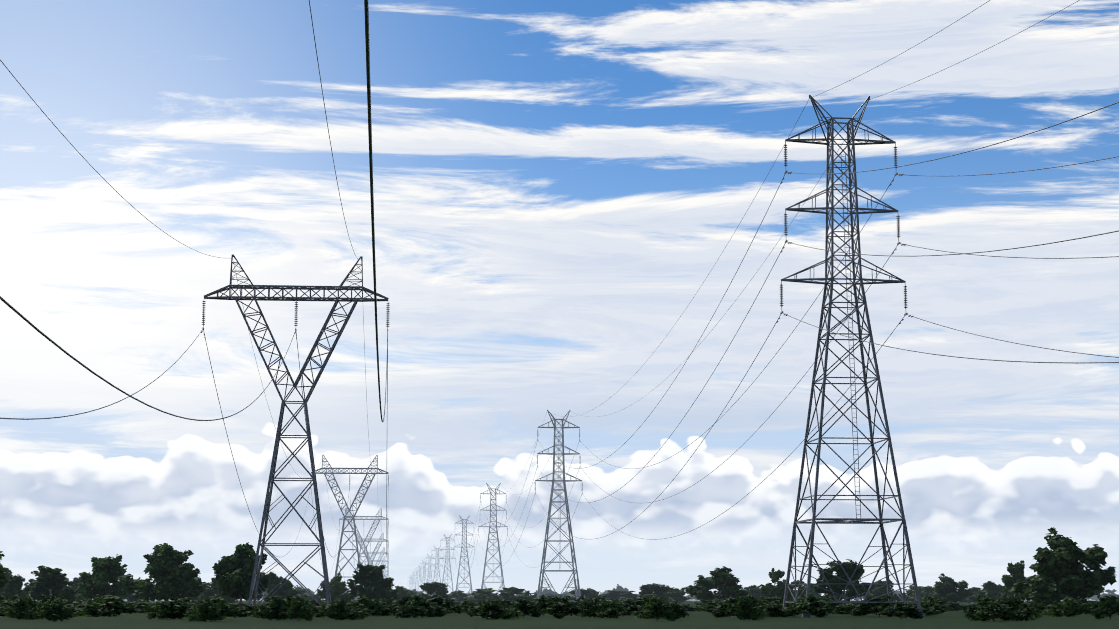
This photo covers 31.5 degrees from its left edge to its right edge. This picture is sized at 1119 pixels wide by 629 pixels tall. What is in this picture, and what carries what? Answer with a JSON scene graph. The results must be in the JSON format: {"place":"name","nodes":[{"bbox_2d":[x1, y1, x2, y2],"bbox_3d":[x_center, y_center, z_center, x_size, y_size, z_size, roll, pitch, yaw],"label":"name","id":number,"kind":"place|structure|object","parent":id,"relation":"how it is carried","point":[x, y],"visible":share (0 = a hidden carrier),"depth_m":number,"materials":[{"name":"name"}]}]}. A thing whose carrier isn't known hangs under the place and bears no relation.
{"place":"outdoors","nodes":[
{"label":"outdoors","id":0,"kind":"place"},
{"bbox_2d":[0,600,1118,628],"bbox_3d":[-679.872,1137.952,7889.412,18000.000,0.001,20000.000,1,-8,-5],"label":"ground","id":1,"kind":"structure","parent":0,"point":[958,619],"depth_m":143.33,"materials":[{"name":"green plant"}]},
{"bbox_2d":[0,551,8,587],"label":"tree","id":2,"kind":"object","parent":1,"relation":"on","point":[4,580],"visible":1,"depth_m":287.14,"materials":[{"name":"green plant"}]},
{"bbox_2d":[0,564,12,596],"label":"tree","id":3,"kind":"object","parent":1,"relation":"on","point":[7,572],"visible":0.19,"depth_m":443.15,"materials":[{"name":"green plant"}]},
{"bbox_2d":[3,574,26,600],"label":"tree","id":4,"kind":"object","parent":1,"relation":"on","point":[14,586],"visible":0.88,"depth_m":412.94,"materials":[{"name":"green plant"}]},
{"bbox_2d":[7,597,40,619],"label":"shrub","id":5,"kind":"object","parent":1,"relation":"on","point":[27,608],"visible":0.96,"depth_m":164.29,"materials":[{"name":"green plant"}]},
{"bbox_2d":[22,565,78,600],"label":"tree","id":6,"kind":"object","parent":1,"relation":"on","point":[49,581],"visible":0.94,"depth_m":372.41,"materials":[{"name":"green plant"}]},
{"bbox_2d":[38,594,63,606],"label":"shrub","id":7,"kind":"object","parent":1,"relation":"on","point":[50,598],"visible":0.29,"depth_m":209.56,"materials":[{"name":"green plant"}]},
{"bbox_2d":[32,596,78,621],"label":"shrub","id":8,"kind":"object","parent":1,"relation":"on","point":[54,610],"visible":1,"depth_m":148.06,"materials":[{"name":"green plant"}]},
{"bbox_2d":[63,577,81,600],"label":"tree","id":9,"kind":"object","parent":1,"relation":"on","point":[76,580],"visible":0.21,"depth_m":512.17,"materials":[{"name":"green plant"}]},
{"bbox_2d":[63,604,85,615],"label":"shrub","id":10,"kind":"object","parent":1,"relation":"on","point":[79,606],"visible":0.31,"depth_m":200.81,"materials":[{"name":"green plant"}]},
{"bbox_2d":[75,554,132,600],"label":"tree","id":11,"kind":"object","parent":1,"relation":"on","point":[105,574],"visible":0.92,"depth_m":354.22,"materials":[{"name":"green plant"}]},
{"bbox_2d":[76,594,139,616],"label":"shrub","id":12,"kind":"object","parent":1,"relation":"on","point":[116,605],"visible":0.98,"depth_m":190.93,"materials":[{"name":"green plant"}]},
{"bbox_2d":[129,601,155,612],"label":"shrub","id":13,"kind":"object","parent":1,"relation":"on","point":[143,606],"visible":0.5,"depth_m":243.96,"materials":[{"name":"green plant"}]},
{"bbox_2d":[118,543,205,601],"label":"tree","id":14,"kind":"object","parent":1,"relation":"on","point":[171,575],"visible":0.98,"depth_m":333.83,"materials":[{"name":"green plant"}]},
{"bbox_2d":[145,596,194,618],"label":"shrub","id":15,"kind":"object","parent":1,"relation":"on","point":[176,606],"visible":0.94,"depth_m":166.92,"materials":[{"name":"green plant"}]},
{"bbox_2d":[187,598,225,621],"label":"shrub","id":16,"kind":"object","parent":1,"relation":"on","point":[209,608],"visible":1,"depth_m":149.03,"materials":[{"name":"green plant"}]},
{"bbox_2d":[184,595,242,620],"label":"shrub","id":17,"kind":"object","parent":1,"relation":"on","point":[229,610],"visible":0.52,"depth_m":153.72,"materials":[{"name":"green plant"}]},
{"bbox_2d":[198,577,239,602],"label":"tree","id":18,"kind":"object","parent":1,"relation":"on","point":[209,592],"visible":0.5,"depth_m":471.82,"materials":[{"name":"green plant"}]},
{"bbox_2d":[212,542,268,602],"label":"tree","id":19,"kind":"object","parent":1,"relation":"on","point":[236,568],"visible":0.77,"depth_m":304.80,"materials":[{"name":"green plant"}]},
{"bbox_2d":[237,604,265,616],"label":"shrub","id":20,"kind":"object","parent":1,"relation":"on","point":[247,611],"visible":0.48,"depth_m":183.28,"materials":[{"name":"green plant"}]},
{"bbox_2d":[253,572,297,601],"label":"tree","id":21,"kind":"object","parent":1,"relation":"on","point":[285,589],"visible":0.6,"depth_m":462.92,"materials":[{"name":"green plant"}]},
{"bbox_2d":[253,593,298,619],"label":"shrub","id":22,"kind":"object","parent":1,"relation":"on","point":[277,609],"visible":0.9,"depth_m":158.27,"materials":[{"name":"green plant"}]},
{"bbox_2d":[202,254,389,605],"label":"line tower","id":23,"kind":"structure","parent":1,"relation":"on","point":[255,581],"depth_m":237.72,"materials":[{"name":"metal"}]},
{"bbox_2d":[0,0,388,579],"bbox_3d":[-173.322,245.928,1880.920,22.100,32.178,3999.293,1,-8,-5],"label":"line tower conductors","id":24,"kind":"object","parent":23,"relation":"attached to","point":[366,8],"visible":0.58,"depth_m":86.22,"materials":[{"name":"grey metal"}]},
{"bbox_2d":[282,594,313,618],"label":"shrub","id":25,"kind":"object","parent":1,"relation":"on","point":[290,598],"visible":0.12,"depth_m":168.17,"materials":[{"name":"green plant"}]},
{"bbox_2d":[286,600,313,620],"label":"shrub","id":26,"kind":"object","parent":1,"relation":"on","point":[300,609],"visible":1,"depth_m":151.56,"materials":[{"name":"green plant"}]},
{"bbox_2d":[284,588,321,600],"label":"tree","id":27,"kind":"object","parent":1,"relation":"on","point":[301,591],"visible":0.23,"depth_m":687.08,"materials":[{"name":"green plant"}]},
{"bbox_2d":[317,573,354,601],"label":"tree","id":28,"kind":"object","parent":1,"relation":"on","point":[338,588],"visible":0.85,"depth_m":443.90,"materials":[{"name":"green plant"}]},
{"bbox_2d":[313,602,368,617],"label":"shrub","id":29,"kind":"object","parent":1,"relation":"on","point":[318,615],"visible":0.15,"depth_m":174.51,"materials":[{"name":"green plant"}]},
{"bbox_2d":[318,598,368,619],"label":"shrub","id":30,"kind":"object","parent":1,"relation":"on","point":[333,610],"visible":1,"depth_m":159.80,"materials":[{"name":"green plant"}]},
{"bbox_2d":[310,455,388,599],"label":"line tower","id":31,"kind":"structure","parent":1,"relation":"on","point":[352,505],"depth_m":565.88,"materials":[{"name":"metal"}]},
{"bbox_2d":[348,601,376,614],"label":"shrub","id":32,"kind":"object","parent":1,"relation":"on","point":[358,605],"visible":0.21,"depth_m":188.08,"materials":[{"name":"green plant"}]},
{"bbox_2d":[339,508,388,599],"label":"line tower","id":33,"kind":"structure","parent":1,"relation":"on","point":[368,541],"depth_m":891.10,"materials":[{"name":"metal"}]},
{"bbox_2d":[348,595,384,615],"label":"shrub","id":34,"kind":"object","parent":1,"relation":"on","point":[376,602],"visible":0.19,"depth_m":205.58,"materials":[{"name":"green plant"}]},
{"bbox_2d":[354,599,381,615],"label":"shrub","id":35,"kind":"object","parent":1,"relation":"on","point":[370,605],"visible":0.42,"depth_m":201.56,"materials":[{"name":"green plant"}]},
{"bbox_2d":[352,533,388,565],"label":"line tower","id":36,"kind":"structure","parent":1,"relation":"on","point":[379,541],"depth_m":1220.35,"materials":[{"name":"metal"}]},
{"bbox_2d":[346,562,397,601],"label":"tree","id":37,"kind":"object","parent":1,"relation":"on","point":[372,582],"visible":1,"depth_m":384.58,"materials":[{"name":"green plant"}]},
{"bbox_2d":[389,586,416,600],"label":"tree","id":38,"kind":"object","parent":1,"relation":"on","point":[401,592],"visible":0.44,"depth_m":591.96,"materials":[{"name":"green plant"}]},
{"bbox_2d":[395,594,415,606],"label":"shrub","id":39,"kind":"object","parent":1,"relation":"on","point":[401,602],"visible":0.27,"depth_m":249.54,"materials":[{"name":"green plant"}]},
{"bbox_2d":[389,601,427,617],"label":"shrub","id":40,"kind":"object","parent":1,"relation":"on","point":[409,610],"visible":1,"depth_m":176.07,"materials":[{"name":"green plant"}]},
{"bbox_2d":[404,595,434,616],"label":"shrub","id":41,"kind":"object","parent":1,"relation":"on","point":[419,600],"visible":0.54,"depth_m":185.14,"materials":[{"name":"green plant"}]},
{"bbox_2d":[419,582,448,598],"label":"tree","id":42,"kind":"object","parent":1,"relation":"on","point":[436,588],"visible":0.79,"depth_m":513.50,"materials":[{"name":"green plant"}]},
{"bbox_2d":[430,605,445,616],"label":"shrub","id":43,"kind":"object","parent":1,"relation":"on","point":[438,612],"visible":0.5,"depth_m":191.34,"materials":[{"name":"green plant"}]},
{"bbox_2d":[426,594,462,613],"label":"shrub","id":44,"kind":"object","parent":1,"relation":"on","point":[438,600],"visible":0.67,"depth_m":236.66,"materials":[{"name":"green plant"}]},
{"bbox_2d":[439,534,454,598],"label":"line tower","id":45,"kind":"structure","parent":1,"relation":"on","point":[449,549],"depth_m":1532.19,"materials":[{"name":"metal"}]},
{"bbox_2d":[446,590,467,601],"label":"tree","id":46,"kind":"object","parent":1,"relation":"on","point":[458,595],"visible":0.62,"depth_m":689.44,"materials":[{"name":"green plant"}]},
{"bbox_2d":[454,515,474,598],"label":"line tower","id":47,"kind":"structure","parent":1,"relation":"on","point":[469,575],"depth_m":1193.50,"materials":[{"name":"metal"}]},
{"bbox_2d":[457,599,481,611],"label":"shrub","id":48,"kind":"object","parent":1,"relation":"on","point":[466,603],"visible":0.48,"depth_m":257.64,"materials":[{"name":"green plant"}]},
{"bbox_2d":[463,588,500,602],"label":"tree","id":49,"kind":"object","parent":1,"relation":"on","point":[479,595],"visible":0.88,"depth_m":631.56,"materials":[{"name":"green plant"}]},
{"bbox_2d":[478,483,507,596],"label":"line tower","id":50,"kind":"structure","parent":1,"relation":"on","point":[488,541],"depth_m":863.68,"materials":[{"name":"metal"}]},
{"bbox_2d":[464,598,523,618],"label":"shrub","id":51,"kind":"object","parent":1,"relation":"on","point":[490,605],"visible":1,"depth_m":166.44,"materials":[{"name":"green plant"}]},
{"bbox_2d":[489,599,515,611],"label":"shrub","id":52,"kind":"object","parent":1,"relation":"on","point":[505,603],"visible":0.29,"depth_m":267.04,"materials":[{"name":"green plant"}]},
{"bbox_2d":[490,587,533,602],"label":"tree","id":53,"kind":"object","parent":1,"relation":"on","point":[509,593],"visible":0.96,"depth_m":611.58,"materials":[{"name":"green plant"}]},
{"bbox_2d":[509,598,540,617],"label":"shrub","id":54,"kind":"object","parent":1,"relation":"on","point":[525,606],"visible":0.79,"depth_m":183.76,"materials":[{"name":"green plant"}]},
{"bbox_2d":[534,595,550,614],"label":"shrub","id":55,"kind":"object","parent":1,"relation":"on","point":[540,603],"visible":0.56,"depth_m":194.07,"materials":[{"name":"green plant"}]},
{"bbox_2d":[535,410,582,598],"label":"line tower","id":56,"kind":"structure","parent":1,"relation":"on","point":[569,540],"depth_m":530.98,"materials":[{"name":"metal"}]},
{"bbox_2d":[541,595,582,618],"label":"shrub","id":57,"kind":"object","parent":1,"relation":"on","point":[559,608],"visible":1,"depth_m":171.39,"materials":[{"name":"green plant"}]},
{"bbox_2d":[568,588,603,600],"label":"tree","id":58,"kind":"object","parent":1,"relation":"on","point":[587,594],"visible":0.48,"depth_m":671.50,"materials":[{"name":"green plant"}]},
{"bbox_2d":[578,597,607,617],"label":"shrub","id":59,"kind":"object","parent":1,"relation":"on","point":[592,607],"visible":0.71,"depth_m":178.32,"materials":[{"name":"green plant"}]},
{"bbox_2d":[577,595,609,610],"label":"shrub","id":60,"kind":"object","parent":1,"relation":"on","point":[590,600],"visible":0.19,"depth_m":214.23,"materials":[{"name":"green plant"}]},
{"bbox_2d":[594,600,624,617],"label":"shrub","id":61,"kind":"object","parent":1,"relation":"on","point":[611,609],"visible":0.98,"depth_m":176.44,"materials":[{"name":"green plant"}]},
{"bbox_2d":[601,590,638,601],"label":"tree","id":62,"kind":"object","parent":1,"relation":"on","point":[619,596],"visible":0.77,"depth_m":748.83,"materials":[{"name":"green plant"}]},
{"bbox_2d":[617,602,641,614],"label":"shrub","id":63,"kind":"object","parent":1,"relation":"on","point":[629,609],"visible":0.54,"depth_m":210.32,"materials":[{"name":"green plant"}]},
{"bbox_2d":[621,595,652,609],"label":"shrub","id":64,"kind":"object","parent":1,"relation":"on","point":[637,601],"visible":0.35,"depth_m":260.11,"materials":[{"name":"green plant"}]},
{"bbox_2d":[632,596,662,618],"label":"shrub","id":65,"kind":"object","parent":1,"relation":"on","point":[640,610],"visible":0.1,"depth_m":172.17,"materials":[{"name":"green plant"}]},
{"bbox_2d":[638,583,670,600],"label":"tree","id":66,"kind":"object","parent":1,"relation":"on","point":[655,590],"visible":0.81,"depth_m":534.22,"materials":[{"name":"green plant"}]},
{"bbox_2d":[641,596,676,620],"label":"shrub","id":67,"kind":"object","parent":1,"relation":"on","point":[655,609],"visible":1,"depth_m":150.88,"materials":[{"name":"green plant"}]},
{"bbox_2d":[661,599,689,618],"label":"shrub","id":68,"kind":"object","parent":1,"relation":"on","point":[679,611],"visible":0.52,"depth_m":167.67,"materials":[{"name":"green plant"}]},
{"bbox_2d":[662,585,692,602],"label":"tree","id":69,"kind":"object","parent":1,"relation":"on","point":[676,594],"visible":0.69,"depth_m":611.39,"materials":[{"name":"green plant"}]},
{"bbox_2d":[677,604,702,610],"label":"shrub","id":70,"kind":"object","parent":1,"relation":"on","point":[690,608],"visible":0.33,"depth_m":286.04,"materials":[{"name":"green plant"}]},
{"bbox_2d":[695,598,723,610],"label":"shrub","id":71,"kind":"object","parent":1,"relation":"on","point":[703,602],"visible":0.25,"depth_m":295.64,"materials":[{"name":"green plant"}]},
{"bbox_2d":[698,601,727,613],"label":"shrub","id":72,"kind":"object","parent":1,"relation":"on","point":[710,608],"visible":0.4,"depth_m":232.82,"materials":[{"name":"green plant"}]},
{"bbox_2d":[680,566,748,599],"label":"tree","id":73,"kind":"object","parent":1,"relation":"on","point":[723,581],"visible":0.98,"depth_m":394.36,"materials":[{"name":"green plant"}]},
{"bbox_2d":[712,595,765,617],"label":"shrub","id":74,"kind":"object","parent":1,"relation":"on","point":[721,612],"visible":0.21,"depth_m":178.74,"materials":[{"name":"green plant"}]},
{"bbox_2d":[723,595,767,619],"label":"shrub","id":75,"kind":"object","parent":1,"relation":"on","point":[740,607],"visible":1,"depth_m":159.68,"materials":[{"name":"green plant"}]},
{"bbox_2d":[744,585,761,599],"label":"tree","id":76,"kind":"object","parent":1,"relation":"on","point":[754,590],"visible":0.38,"depth_m":592.19,"materials":[{"name":"green plant"}]},
{"bbox_2d":[743,594,765,613],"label":"shrub","id":77,"kind":"object","parent":1,"relation":"on","point":[753,601],"visible":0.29,"depth_m":176.48,"materials":[{"name":"green plant"}]},
{"bbox_2d":[760,568,794,600],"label":"tree","id":78,"kind":"object","parent":1,"relation":"on","point":[770,589],"visible":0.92,"depth_m":425.28,"materials":[{"name":"green plant"}]},
{"bbox_2d":[762,603,799,616],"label":"shrub","id":79,"kind":"object","parent":1,"relation":"on","point":[770,608],"visible":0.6,"depth_m":186.00,"materials":[{"name":"green plant"}]},
{"bbox_2d":[763,598,804,611],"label":"shrub","id":80,"kind":"object","parent":1,"relation":"on","point":[779,601],"visible":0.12,"depth_m":232.44,"materials":[{"name":"green plant"}]},
{"bbox_2d":[782,579,816,598],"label":"tree","id":81,"kind":"object","parent":1,"relation":"on","point":[800,591],"visible":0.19,"depth_m":475.64,"materials":[{"name":"green plant"}]},
{"bbox_2d":[784,595,832,617],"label":"shrub","id":82,"kind":"object","parent":1,"relation":"on","point":[811,604],"visible":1,"depth_m":183.44,"materials":[{"name":"green plant"}]},
{"bbox_2d":[821,595,848,613],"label":"shrub","id":83,"kind":"object","parent":1,"relation":"on","point":[833,604],"visible":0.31,"depth_m":227.78,"materials":[{"name":"green plant"}]},
{"bbox_2d":[812,559,874,600],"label":"tree","id":84,"kind":"object","parent":1,"relation":"on","point":[850,567],"visible":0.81,"depth_m":346.29,"materials":[{"name":"green plant"}]},
{"bbox_2d":[833,603,869,614],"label":"shrub","id":85,"kind":"object","parent":1,"relation":"on","point":[842,609],"visible":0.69,"depth_m":214.22,"materials":[{"name":"green plant"}]},
{"bbox_2d":[780,95,925,616],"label":"line tower","id":86,"kind":"structure","parent":1,"relation":"on","point":[830,122],"depth_m":198.62,"materials":[{"name":"metal"}]},
{"bbox_2d":[407,0,1118,588],"bbox_3d":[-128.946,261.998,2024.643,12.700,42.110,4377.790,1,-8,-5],"label":"line tower conductors","id":87,"kind":"object","parent":86,"relation":"attached to","point":[845,320],"visible":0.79,"depth_m":199.46,"materials":[{"name":"grey metal"}]},
{"bbox_2d":[851,595,896,615],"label":"shrub","id":88,"kind":"object","parent":1,"relation":"on","point":[863,608],"visible":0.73,"depth_m":196.80,"materials":[{"name":"green plant"}]},
{"bbox_2d":[862,580,905,601],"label":"tree","id":89,"kind":"object","parent":1,"relation":"on","point":[880,592],"visible":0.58,"depth_m":514.07,"materials":[{"name":"green plant"}]},
{"bbox_2d":[879,602,923,618],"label":"shrub","id":90,"kind":"object","parent":1,"relation":"on","point":[899,609],"visible":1,"depth_m":168.01,"materials":[{"name":"green plant"}]},
{"bbox_2d":[902,585,938,601],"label":"tree","id":91,"kind":"object","parent":1,"relation":"on","point":[923,591],"visible":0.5,"depth_m":593.88,"materials":[{"name":"green plant"}]},
{"bbox_2d":[905,603,941,615],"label":"shrub","id":92,"kind":"object","parent":1,"relation":"on","point":[930,612],"visible":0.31,"depth_m":201.88,"materials":[{"name":"green plant"}]},
{"bbox_2d":[911,599,948,612],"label":"shrub","id":93,"kind":"object","parent":1,"relation":"on","point":[926,604],"visible":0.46,"depth_m":205.56,"materials":[{"name":"green plant"}]},
{"bbox_2d":[922,595,949,611],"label":"shrub","id":94,"kind":"object","parent":1,"relation":"on","point":[940,603],"visible":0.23,"depth_m":237.08,"materials":[{"name":"green plant"}]},
{"bbox_2d":[922,573,972,601],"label":"tree","id":95,"kind":"object","parent":1,"relation":"on","point":[947,589],"visible":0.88,"depth_m":475.11,"materials":[{"name":"green plant"}]},
{"bbox_2d":[942,600,968,610],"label":"shrub","id":96,"kind":"object","parent":1,"relation":"on","point":[953,606],"visible":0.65,"depth_m":292.21,"materials":[{"name":"green plant"}]},
{"bbox_2d":[960,587,983,603],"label":"tree","id":97,"kind":"object","parent":1,"relation":"on","point":[975,590],"visible":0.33,"depth_m":632.79,"materials":[{"name":"green plant"}]},
{"bbox_2d":[963,594,998,620],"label":"shrub","id":98,"kind":"object","parent":1,"relation":"on","point":[970,613],"visible":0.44,"depth_m":154.56,"materials":[{"name":"green plant"}]},
{"bbox_2d":[968,581,1008,601],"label":"tree","id":99,"kind":"object","parent":1,"relation":"on","point":[993,590],"visible":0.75,"depth_m":515.09,"materials":[{"name":"green plant"}]},
{"bbox_2d":[974,598,1017,621],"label":"shrub","id":100,"kind":"object","parent":1,"relation":"on","point":[990,610],"visible":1,"depth_m":149.52,"materials":[{"name":"green plant"}]},
{"bbox_2d":[1000,560,1027,598],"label":"tree","id":101,"kind":"object","parent":1,"relation":"on","point":[1016,571],"visible":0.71,"depth_m":377.68,"materials":[{"name":"green plant"}]},
{"bbox_2d":[994,596,1045,620],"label":"shrub","id":102,"kind":"object","parent":1,"relation":"on","point":[1022,610],"visible":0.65,"depth_m":155.22,"materials":[{"name":"green plant"}]},
{"bbox_2d":[1011,527,1116,601],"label":"tree","id":103,"kind":"object","parent":1,"relation":"on","point":[1060,566],"visible":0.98,"depth_m":286.20,"materials":[{"name":"green plant"}]},
{"bbox_2d":[1043,596,1090,616],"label":"shrub","id":104,"kind":"object","parent":1,"relation":"on","point":[1073,606],"visible":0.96,"depth_m":189.70,"materials":[{"name":"green plant"}]},
{"bbox_2d":[1090,594,1118,618],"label":"shrub","id":105,"kind":"object","parent":1,"relation":"on","point":[1107,606],"visible":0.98,"depth_m":165.98,"materials":[{"name":"green plant"}]},
{"bbox_2d":[0,0,1118,599],"label":"sky","id":106,"kind":"structure","parent":0,"point":[556,183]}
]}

